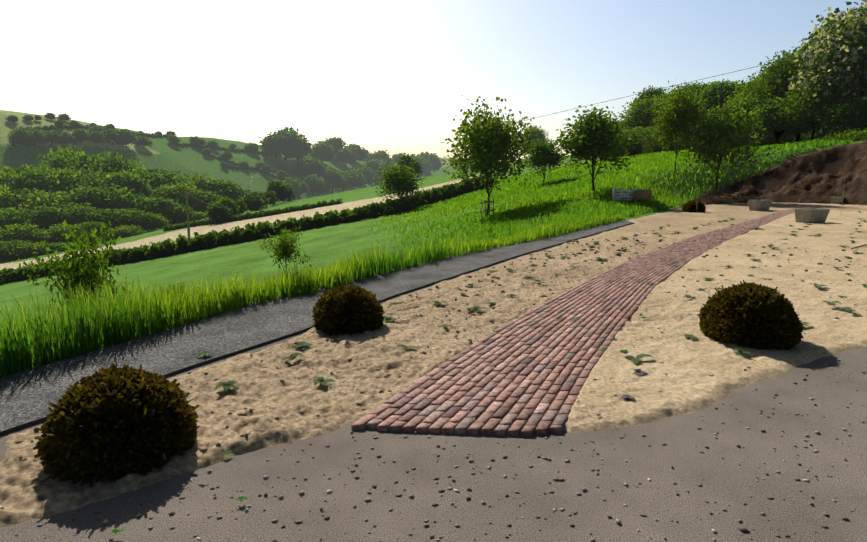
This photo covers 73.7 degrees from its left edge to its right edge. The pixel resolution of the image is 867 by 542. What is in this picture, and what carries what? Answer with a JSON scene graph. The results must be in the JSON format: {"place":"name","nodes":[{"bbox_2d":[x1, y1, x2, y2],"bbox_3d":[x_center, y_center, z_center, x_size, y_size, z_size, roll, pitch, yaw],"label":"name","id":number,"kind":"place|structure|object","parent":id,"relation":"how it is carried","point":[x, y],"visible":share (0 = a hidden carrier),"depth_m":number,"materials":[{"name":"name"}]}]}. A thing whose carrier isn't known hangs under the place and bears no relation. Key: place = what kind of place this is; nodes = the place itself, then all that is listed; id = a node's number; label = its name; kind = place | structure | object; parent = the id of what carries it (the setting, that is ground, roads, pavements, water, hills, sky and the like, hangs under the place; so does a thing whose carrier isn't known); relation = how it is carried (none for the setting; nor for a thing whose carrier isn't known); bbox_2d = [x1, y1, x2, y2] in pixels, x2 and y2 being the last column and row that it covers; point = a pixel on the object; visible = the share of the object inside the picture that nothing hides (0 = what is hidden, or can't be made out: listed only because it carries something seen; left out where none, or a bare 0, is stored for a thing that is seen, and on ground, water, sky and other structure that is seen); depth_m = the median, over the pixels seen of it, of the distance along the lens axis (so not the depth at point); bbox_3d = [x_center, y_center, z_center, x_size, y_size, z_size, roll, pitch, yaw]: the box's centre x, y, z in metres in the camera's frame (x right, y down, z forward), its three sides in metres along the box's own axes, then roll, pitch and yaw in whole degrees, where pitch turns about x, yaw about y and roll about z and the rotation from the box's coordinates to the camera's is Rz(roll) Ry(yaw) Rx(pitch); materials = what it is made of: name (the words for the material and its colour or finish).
{"place":"outdoors","nodes":[
{"label":"outdoors","id":0,"kind":"place"},
{"bbox_2d":[0,220,633,433],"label":"gravel path","id":1,"kind":"structure","parent":0,"point":[27,395],"depth_m":6.24,"materials":[{"name":"gravel"}]},
{"bbox_2d":[0,0,865,160],"label":"sky","id":2,"kind":"structure","parent":0,"point":[393,76],"materials":[{"name":"white"}]},
{"bbox_2d":[0,110,866,541],"bbox_3d":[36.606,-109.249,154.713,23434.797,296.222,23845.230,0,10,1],"label":"ground","id":3,"kind":"structure","parent":0,"point":[712,474],"depth_m":3.50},
{"bbox_2d":[0,184,17,209],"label":"valley tree","id":4,"kind":"object","parent":3,"relation":"on","point":[3,203],"visible":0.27,"depth_m":154.63,"materials":[{"name":"green plant"}]},
{"bbox_2d":[0,208,26,228],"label":"valley tree","id":5,"kind":"object","parent":3,"relation":"on","point":[3,219],"visible":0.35,"depth_m":142.60,"materials":[{"name":"green plant"}]},
{"bbox_2d":[0,239,30,260],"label":"valley tree","id":6,"kind":"object","parent":3,"relation":"on","point":[4,248],"visible":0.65,"depth_m":122.24,"materials":[{"name":"green plant"}]},
{"bbox_2d":[0,206,33,227],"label":"valley tree","id":7,"kind":"object","parent":3,"relation":"on","point":[21,218],"visible":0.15,"depth_m":144.81,"materials":[{"name":"green plant"}]},
{"bbox_2d":[7,126,35,146],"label":"tree","id":8,"kind":"object","parent":3,"relation":"on","point":[21,136],"visible":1,"depth_m":457.50,"materials":[{"name":"green plant"}]},
{"bbox_2d":[3,188,40,208],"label":"valley tree","id":9,"kind":"object","parent":3,"relation":"on","point":[18,193],"visible":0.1,"depth_m":157.38,"materials":[{"name":"green plant"}]},
{"bbox_2d":[0,223,44,242],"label":"valley tree","id":10,"kind":"object","parent":3,"relation":"on","point":[10,232],"visible":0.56,"depth_m":132.46,"materials":[{"name":"green plant"}]},
{"bbox_2d":[4,241,46,260],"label":"valley tree","id":11,"kind":"object","parent":3,"relation":"on","point":[27,249],"visible":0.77,"depth_m":122.17,"materials":[{"name":"green plant"}]},
{"bbox_2d":[2,162,65,193],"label":"valley tree","id":12,"kind":"object","parent":3,"relation":"on","point":[19,183],"visible":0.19,"depth_m":167.65,"materials":[{"name":"green plant"}]},
{"bbox_2d":[18,124,77,130],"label":"hedge","id":13,"kind":"object","parent":3,"relation":"on","point":[58,126],"visible":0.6,"depth_m":518.00,"materials":[{"name":"green plant"}]},
{"bbox_2d":[18,189,78,213],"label":"valley tree","id":14,"kind":"object","parent":3,"relation":"on","point":[49,199],"visible":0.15,"depth_m":153.48,"materials":[{"name":"green plant"}]},
{"bbox_2d":[25,204,72,229],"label":"valley tree","id":15,"kind":"object","parent":3,"relation":"on","point":[42,216],"visible":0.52,"depth_m":142.21,"materials":[{"name":"green plant"}]},
{"bbox_2d":[23,166,81,195],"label":"valley tree","id":16,"kind":"object","parent":3,"relation":"on","point":[60,185],"visible":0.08,"depth_m":171.15,"materials":[{"name":"green plant"}]},
{"bbox_2d":[43,130,62,144],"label":"tree","id":17,"kind":"object","parent":3,"relation":"on","point":[54,136],"visible":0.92,"depth_m":484.76,"materials":[{"name":"green plant"}]},
{"bbox_2d":[39,242,71,254],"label":"valley tree","id":18,"kind":"object","parent":3,"relation":"on","point":[58,246],"visible":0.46,"depth_m":123.64,"materials":[{"name":"green plant"}]},
{"bbox_2d":[33,149,81,173],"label":"valley tree","id":19,"kind":"object","parent":3,"relation":"on","point":[55,162],"visible":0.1,"depth_m":185.81,"materials":[{"name":"green plant"}]},
{"bbox_2d":[40,223,91,244],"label":"valley tree","id":20,"kind":"object","parent":3,"relation":"on","point":[55,236],"visible":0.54,"depth_m":131.57,"materials":[{"name":"green plant"}]},
{"bbox_2d":[49,145,85,165],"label":"valley tree","id":21,"kind":"object","parent":3,"relation":"on","point":[72,152],"depth_m":199.21,"materials":[{"name":"green plant"}]},
{"bbox_2d":[57,130,78,144],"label":"tree","id":22,"kind":"object","parent":3,"relation":"on","point":[67,137],"visible":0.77,"depth_m":498.54,"materials":[{"name":"green plant"}]},
{"bbox_2d":[48,202,104,228],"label":"valley tree","id":23,"kind":"object","parent":3,"relation":"on","point":[80,211],"visible":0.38,"depth_m":143.89,"materials":[{"name":"green plant"}]},
{"bbox_2d":[57,169,98,191],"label":"valley tree","id":24,"kind":"object","parent":3,"relation":"on","point":[72,177],"visible":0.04,"depth_m":175.66,"materials":[{"name":"green plant"}]},
{"bbox_2d":[18,221,139,314],"bbox_3d":[-4.846,0.468,8.081,1.380,2.383,1.299,-4,11,-25],"label":"sapling","id":25,"kind":"object","parent":3,"relation":"on","point":[89,270],"visible":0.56,"depth_m":7.78,"materials":[{"name":"green plant"}]},
{"bbox_2d":[62,186,108,209],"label":"valley tree","id":26,"kind":"object","parent":3,"relation":"on","point":[89,195],"visible":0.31,"depth_m":156.12,"materials":[{"name":"green plant"}]},
{"bbox_2d":[78,221,110,240],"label":"valley tree","id":27,"kind":"object","parent":3,"relation":"on","point":[89,226],"visible":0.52,"depth_m":136.87,"materials":[{"name":"green plant"}]},
{"bbox_2d":[70,153,122,170],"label":"valley tree","id":28,"kind":"object","parent":3,"relation":"on","point":[84,159],"visible":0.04,"depth_m":197.71,"materials":[{"name":"green plant"}]},
{"bbox_2d":[66,170,137,196],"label":"valley tree","id":29,"kind":"object","parent":3,"relation":"on","point":[94,181],"visible":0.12,"depth_m":172.15,"materials":[{"name":"green plant"}]},
{"bbox_2d":[82,208,132,229],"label":"valley tree","id":30,"kind":"object","parent":3,"relation":"on","point":[99,215],"visible":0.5,"depth_m":144.32,"materials":[{"name":"green plant"}]},
{"bbox_2d":[82,150,137,175],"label":"valley tree","id":31,"kind":"object","parent":3,"relation":"on","point":[108,164],"visible":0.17,"depth_m":187.48,"materials":[{"name":"green plant"}]},
{"bbox_2d":[100,127,124,144],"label":"tree","id":32,"kind":"object","parent":3,"relation":"on","point":[111,134],"visible":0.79,"depth_m":544.03,"materials":[{"name":"green plant"}]},
{"bbox_2d":[63,123,171,137],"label":"hedge","id":33,"kind":"object","parent":3,"relation":"on","point":[153,135],"visible":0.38,"depth_m":631.26,"materials":[{"name":"green plant"}]},
{"bbox_2d":[93,186,150,212],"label":"valley tree","id":34,"kind":"object","parent":3,"relation":"on","point":[118,198],"visible":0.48,"depth_m":160.18,"materials":[{"name":"green plant"}]},
{"bbox_2d":[103,225,146,238],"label":"valley tree","id":35,"kind":"object","parent":3,"relation":"on","point":[124,231],"visible":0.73,"depth_m":136.92,"materials":[{"name":"green plant"}]},
{"bbox_2d":[97,168,152,195],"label":"valley tree","id":36,"kind":"object","parent":3,"relation":"on","point":[120,173],"visible":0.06,"depth_m":177.77,"materials":[{"name":"green plant"}]},
{"bbox_2d":[116,130,138,147],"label":"tree","id":37,"kind":"object","parent":3,"relation":"on","point":[128,137],"visible":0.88,"depth_m":553.39,"materials":[{"name":"green plant"}]},
{"bbox_2d":[108,174,156,197],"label":"valley tree","id":38,"kind":"object","parent":3,"relation":"on","point":[144,189],"visible":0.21,"depth_m":178.55,"materials":[{"name":"green plant"}]},
{"bbox_2d":[105,208,160,230],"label":"valley tree","id":39,"kind":"object","parent":3,"relation":"on","point":[129,217],"visible":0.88,"depth_m":145.50,"materials":[{"name":"green plant"}]},
{"bbox_2d":[133,168,179,192],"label":"valley tree","id":40,"kind":"object","parent":3,"relation":"on","point":[159,180],"visible":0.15,"depth_m":193.69,"materials":[{"name":"green plant"}]},
{"bbox_2d":[138,197,180,220],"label":"valley tree","id":41,"kind":"object","parent":3,"relation":"on","point":[159,201],"visible":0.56,"depth_m":167.75,"materials":[{"name":"green plant"}]},
{"bbox_2d":[148,167,192,187],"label":"valley tree","id":42,"kind":"object","parent":3,"relation":"on","point":[173,179],"visible":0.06,"depth_m":204.91,"materials":[{"name":"green plant"}]},
{"bbox_2d":[157,204,196,223],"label":"valley tree","id":43,"kind":"object","parent":3,"relation":"on","point":[176,215],"visible":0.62,"depth_m":169.40,"materials":[{"name":"green plant"}]},
{"bbox_2d":[151,182,207,219],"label":"valley tree","id":44,"kind":"object","parent":3,"relation":"on","point":[173,192],"visible":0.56,"depth_m":186.10,"materials":[{"name":"green plant"}]},
{"bbox_2d":[181,173,213,210],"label":"valley tree","id":45,"kind":"object","parent":3,"relation":"on","point":[195,179],"visible":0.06,"depth_m":218.55,"materials":[{"name":"green plant"}]},
{"bbox_2d":[202,201,232,223],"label":"tree","id":46,"kind":"object","parent":3,"relation":"on","point":[215,214],"visible":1,"depth_m":119.76,"materials":[{"name":"green plant"}]},
{"bbox_2d":[198,179,241,200],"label":"valley tree","id":47,"kind":"object","parent":3,"relation":"on","point":[217,185],"visible":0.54,"depth_m":219.89,"materials":[{"name":"green plant"}]},
{"bbox_2d":[172,142,273,155],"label":"hedge","id":48,"kind":"object","parent":3,"relation":"on","point":[221,148],"visible":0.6,"depth_m":718.47,"materials":[{"name":"green plant"}]},
{"bbox_2d":[217,197,241,215],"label":"tree","id":49,"kind":"object","parent":3,"relation":"on","point":[226,201],"visible":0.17,"depth_m":125.99,"materials":[{"name":"green plant"}]},
{"bbox_2d":[0,174,493,284],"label":"track hedge","id":50,"kind":"object","parent":3,"relation":"on","point":[212,239],"visible":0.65,"depth_m":53.29,"materials":[{"name":"green plant"}]},
{"bbox_2d":[235,192,265,211],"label":"tree","id":51,"kind":"object","parent":3,"relation":"on","point":[254,201],"visible":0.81,"depth_m":147.19,"materials":[{"name":"green plant"}]},
{"bbox_2d":[163,198,342,230],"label":"track hedge","id":52,"kind":"object","parent":3,"relation":"on","point":[234,217],"visible":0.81,"depth_m":118.19,"materials":[{"name":"green plant"}]},
{"bbox_2d":[266,180,294,201],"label":"tree","id":53,"kind":"object","parent":3,"relation":"on","point":[282,190],"visible":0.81,"depth_m":199.00,"materials":[{"name":"green plant"}]},
{"bbox_2d":[257,226,312,272],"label":"sapling","id":54,"kind":"object","parent":3,"relation":"on","point":[284,250],"visible":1,"depth_m":9.05,"materials":[{"name":"green plant"}]},
{"bbox_2d":[262,126,308,159],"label":"tree","id":55,"kind":"object","parent":3,"relation":"on","point":[288,140],"visible":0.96,"depth_m":763.02,"materials":[{"name":"green plant"}]},
{"bbox_2d":[283,176,302,199],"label":"tree","id":56,"kind":"object","parent":3,"relation":"on","point":[296,186],"visible":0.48,"depth_m":640.56,"materials":[{"name":"green plant"}]},
{"bbox_2d":[284,134,312,158],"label":"tree","id":57,"kind":"object","parent":3,"relation":"on","point":[308,150],"visible":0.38,"depth_m":785.34,"materials":[{"name":"green plant"}]},
{"bbox_2d":[290,157,329,178],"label":"tree","id":58,"kind":"object","parent":3,"relation":"on","point":[304,167],"visible":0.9,"depth_m":737.31,"materials":[{"name":"green plant"}]},
{"bbox_2d":[0,213,624,376],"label":"tall grass","id":59,"kind":"structure","parent":3,"relation":"on","point":[80,329],"depth_m":6.52,"materials":[{"name":"plant"}]},
{"bbox_2d":[303,174,325,193],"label":"tree","id":60,"kind":"object","parent":3,"relation":"on","point":[314,182],"visible":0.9,"depth_m":691.37,"materials":[{"name":"green plant"}]},
{"bbox_2d":[0,223,632,435],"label":"edging","id":61,"kind":"object","parent":3,"relation":"on","point":[18,427],"visible":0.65,"depth_m":5.92,"materials":[{"name":"grey metal"}]},
{"bbox_2d":[309,140,337,161],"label":"tree","id":62,"kind":"object","parent":3,"relation":"on","point":[322,151],"visible":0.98,"depth_m":863.42,"materials":[{"name":"green plant"}]},
{"bbox_2d":[319,169,346,191],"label":"tree","id":63,"kind":"object","parent":3,"relation":"on","point":[334,177],"visible":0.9,"depth_m":739.06,"materials":[{"name":"green plant"}]},
{"bbox_2d":[333,146,357,163],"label":"tree","id":64,"kind":"object","parent":3,"relation":"on","point":[345,155],"visible":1,"depth_m":918.07,"materials":[{"name":"green plant"}]},
{"bbox_2d":[311,284,385,335],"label":"yew","id":65,"kind":"object","parent":3,"relation":"on","point":[343,305],"depth_m":6.24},
{"bbox_2d":[338,170,358,188],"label":"tree","id":66,"kind":"object","parent":3,"relation":"on","point":[350,180],"visible":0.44,"depth_m":774.41,"materials":[{"name":"green plant"}]},
{"bbox_2d":[347,144,370,160],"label":"tree","id":67,"kind":"object","parent":3,"relation":"on","point":[361,154],"visible":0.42,"depth_m":973.63,"materials":[{"name":"green plant"}]},
{"bbox_2d":[355,166,379,186],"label":"tree","id":68,"kind":"object","parent":3,"relation":"on","point":[368,172],"visible":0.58,"depth_m":842.22,"materials":[{"name":"green plant"}]},
{"bbox_2d":[364,159,387,183],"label":"tree","id":69,"kind":"object","parent":3,"relation":"on","point":[373,164],"visible":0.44,"depth_m":887.81,"materials":[{"name":"green plant"}]},
{"bbox_2d":[363,150,394,164],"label":"tree","id":70,"kind":"object","parent":3,"relation":"on","point":[379,155],"visible":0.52,"depth_m":984.54,"materials":[{"name":"green plant"}]},
{"bbox_2d":[373,160,424,200],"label":"tree","id":71,"kind":"object","parent":3,"relation":"on","point":[403,181],"visible":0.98,"depth_m":56.49,"materials":[{"name":"green plant"}]},
{"bbox_2d":[398,154,422,177],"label":"tree","id":72,"kind":"object","parent":3,"relation":"on","point":[409,159],"visible":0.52,"depth_m":189.80,"materials":[{"name":"green plant"}]},
{"bbox_2d":[400,153,431,176],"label":"tree","id":73,"kind":"object","parent":3,"relation":"on","point":[424,166],"visible":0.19,"depth_m":1061.46,"materials":[{"name":"green plant"}]},
{"bbox_2d":[417,151,446,173],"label":"tree","id":74,"kind":"object","parent":3,"relation":"on","point":[435,161],"visible":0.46,"depth_m":1121.02,"materials":[{"name":"green plant"}]},
{"bbox_2d":[0,202,866,527],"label":"sand beds","id":75,"kind":"object","parent":3,"relation":"on","point":[688,382],"visible":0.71,"depth_m":5.68,"materials":[{"name":"sand"}]},
{"bbox_2d":[33,363,199,486],"bbox_3d":[-1.941,0.951,3.592,0.923,0.749,0.865,0,10,1],"label":"yew","id":76,"kind":"object","parent":75,"relation":"on","point":[113,422],"visible":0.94,"depth_m":3.33,"materials":[{"name":"green"}]},
{"bbox_2d":[0,238,866,508],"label":"clods","id":77,"kind":"object","parent":75,"relation":"on","point":[203,449],"visible":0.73,"depth_m":7.05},
{"bbox_2d":[748,200,771,210],"bbox_3d":[15.167,-3.049,26.890,0.957,0.524,0.612,-6,11,-30],"label":"trough","id":78,"kind":"object","parent":75,"relation":"on","point":[759,205],"visible":0.85,"depth_m":26.65,"materials":[{"name":"stone"}]},
{"bbox_2d":[794,208,829,222],"bbox_3d":[13.328,-1.935,20.365,1.047,0.516,0.629,-4,11,-24],"label":"trough","id":79,"kind":"object","parent":75,"relation":"on","point":[811,215],"visible":0.83,"depth_m":20.13,"materials":[{"name":"stone"}]},
{"bbox_2d":[15,276,866,541],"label":"pebbles","id":80,"kind":"object","parent":3,"relation":"on","point":[584,489],"visible":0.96,"depth_m":3.21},
{"bbox_2d":[441,95,538,214],"bbox_3d":[3.163,-6.585,33.554,5.733,6.899,5.760,7,12,37],"label":"tree","id":81,"kind":"object","parent":3,"relation":"on","point":[487,142],"visible":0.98,"depth_m":32.57,"materials":[{"name":"green plant"}]},
{"bbox_2d":[522,125,548,153],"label":"tree","id":82,"kind":"object","parent":3,"relation":"on","point":[541,133],"visible":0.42,"depth_m":228.03,"materials":[{"name":"green plant"}]},
{"bbox_2d":[521,135,566,184],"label":"tree","id":83,"kind":"object","parent":3,"relation":"on","point":[544,156],"visible":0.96,"depth_m":45.15,"materials":[{"name":"green plant"}]},
{"bbox_2d":[549,104,638,191],"bbox_3d":[8.576,-6.703,31.642,4.549,4.794,4.710,0,10,1],"label":"tree","id":84,"kind":"object","parent":3,"relation":"on","point":[591,134],"visible":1,"depth_m":30.64,"materials":[{"name":"green plant"}]},
{"bbox_2d":[611,126,652,154],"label":"tree","id":85,"kind":"object","parent":3,"relation":"on","point":[635,134],"visible":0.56,"depth_m":72.05,"materials":[{"name":"green plant"}]},
{"bbox_2d":[616,93,673,130],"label":"skyline tree","id":86,"kind":"object","parent":3,"relation":"on","point":[642,113],"visible":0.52,"depth_m":83.08,"materials":[{"name":"green plant"}]},
{"bbox_2d":[633,85,668,104],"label":"tree","id":87,"kind":"object","parent":3,"relation":"on","point":[655,92],"visible":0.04,"depth_m":89.85,"materials":[{"name":"green plant"}]},
{"bbox_2d":[641,127,680,153],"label":"tree","id":88,"kind":"object","parent":3,"relation":"on","point":[652,146],"visible":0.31,"depth_m":66.61,"materials":[{"name":"green plant"}]},
{"bbox_2d":[647,80,708,170],"bbox_3d":[15.038,-8.932,35.607,3.210,5.527,3.226,1,10,6],"label":"tree","id":89,"kind":"object","parent":3,"relation":"on","point":[678,115],"visible":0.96,"depth_m":35.17,"materials":[{"name":"green plant"}]},
{"bbox_2d":[676,81,705,102],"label":"tree","id":90,"kind":"object","parent":3,"relation":"on","point":[691,87],"visible":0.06,"depth_m":78.69,"materials":[{"name":"green plant"}]},
{"bbox_2d":[682,200,704,212],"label":"yew","id":91,"kind":"object","parent":3,"relation":"on","point":[691,203],"depth_m":25.58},
{"bbox_2d":[694,79,743,122],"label":"tree","id":92,"kind":"object","parent":3,"relation":"on","point":[722,90],"visible":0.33,"depth_m":67.80,"materials":[{"name":"green plant"}]},
{"bbox_2d":[677,94,770,189],"bbox_3d":[17.362,-7.658,34.699,5.054,5.558,4.620,0,10,0],"label":"tree","id":93,"kind":"object","parent":3,"relation":"on","point":[719,134],"visible":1,"depth_m":34.05,"materials":[{"name":"green plant"}]},
{"bbox_2d":[712,96,761,130],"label":"tree","id":94,"kind":"object","parent":3,"relation":"on","point":[742,104],"visible":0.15,"depth_m":50.16,"materials":[{"name":"green plant"}]},
{"bbox_2d":[697,280,803,350],"bbox_3d":[3.295,0.498,6.043,0.977,0.826,0.986,0,10,1],"label":"yew","id":95,"kind":"object","parent":3,"relation":"on","point":[770,315],"depth_m":5.74,"materials":[{"name":"plant"}]},
{"bbox_2d":[722,74,803,134],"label":"tree","id":96,"kind":"object","parent":3,"relation":"on","point":[744,92],"visible":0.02,"depth_m":55.31,"materials":[{"name":"green plant"}]},
{"bbox_2d":[740,46,812,141],"bbox_3d":[30.561,-14.421,47.641,8.026,7.742,8.292,-9,13,-42],"label":"tree","id":97,"kind":"object","parent":3,"relation":"on","point":[774,82],"visible":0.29,"depth_m":47.01,"materials":[{"name":"green plant"}]},
{"bbox_2d":[744,96,815,143],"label":"tree","id":98,"kind":"object","parent":3,"relation":"on","point":[766,118],"visible":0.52,"depth_m":46.01,"materials":[{"name":"green plant"}]},
{"bbox_2d":[768,79,853,140],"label":"tree","id":99,"kind":"object","parent":3,"relation":"on","point":[806,107],"visible":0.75,"depth_m":43.01,"materials":[{"name":"green plant"}]},
{"bbox_2d":[786,0,866,104],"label":"hawthorn","id":100,"kind":"object","parent":3,"relation":"on","point":[837,67],"visible":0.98,"depth_m":40.45,"materials":[{"name":"green plant"}]},
{"bbox_2d":[809,95,866,138],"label":"tree","id":101,"kind":"object","parent":3,"relation":"on","point":[852,116],"visible":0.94,"depth_m":40.21,"materials":[{"name":"green plant"}]},
{"bbox_2d":[351,208,794,436],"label":"brick path","id":102,"kind":"structure","parent":0,"point":[541,341],"depth_m":5.26,"materials":[{"name":"brick"}]},
{"bbox_2d":[355,138,852,256],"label":"meadow","id":103,"kind":"structure","parent":0,"point":[533,193],"depth_m":35.60,"materials":[{"name":"green plant"}]},
{"bbox_2d":[630,189,652,199],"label":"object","id":104,"kind":"object","parent":103,"relation":"on","point":[642,194],"visible":0.96,"depth_m":28.49,"materials":[{"name":"brown wood"}]},
{"bbox_2d":[675,140,866,208],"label":"earth bank","id":105,"kind":"structure","parent":0,"point":[807,182],"depth_m":34.73,"materials":[{"name":"soil"}]},
{"bbox_2d":[786,128,866,146],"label":"bank weeds","id":106,"kind":"object","parent":105,"relation":"on","point":[855,136],"visible":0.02,"depth_m":37.43,"materials":[{"name":"green plant"}]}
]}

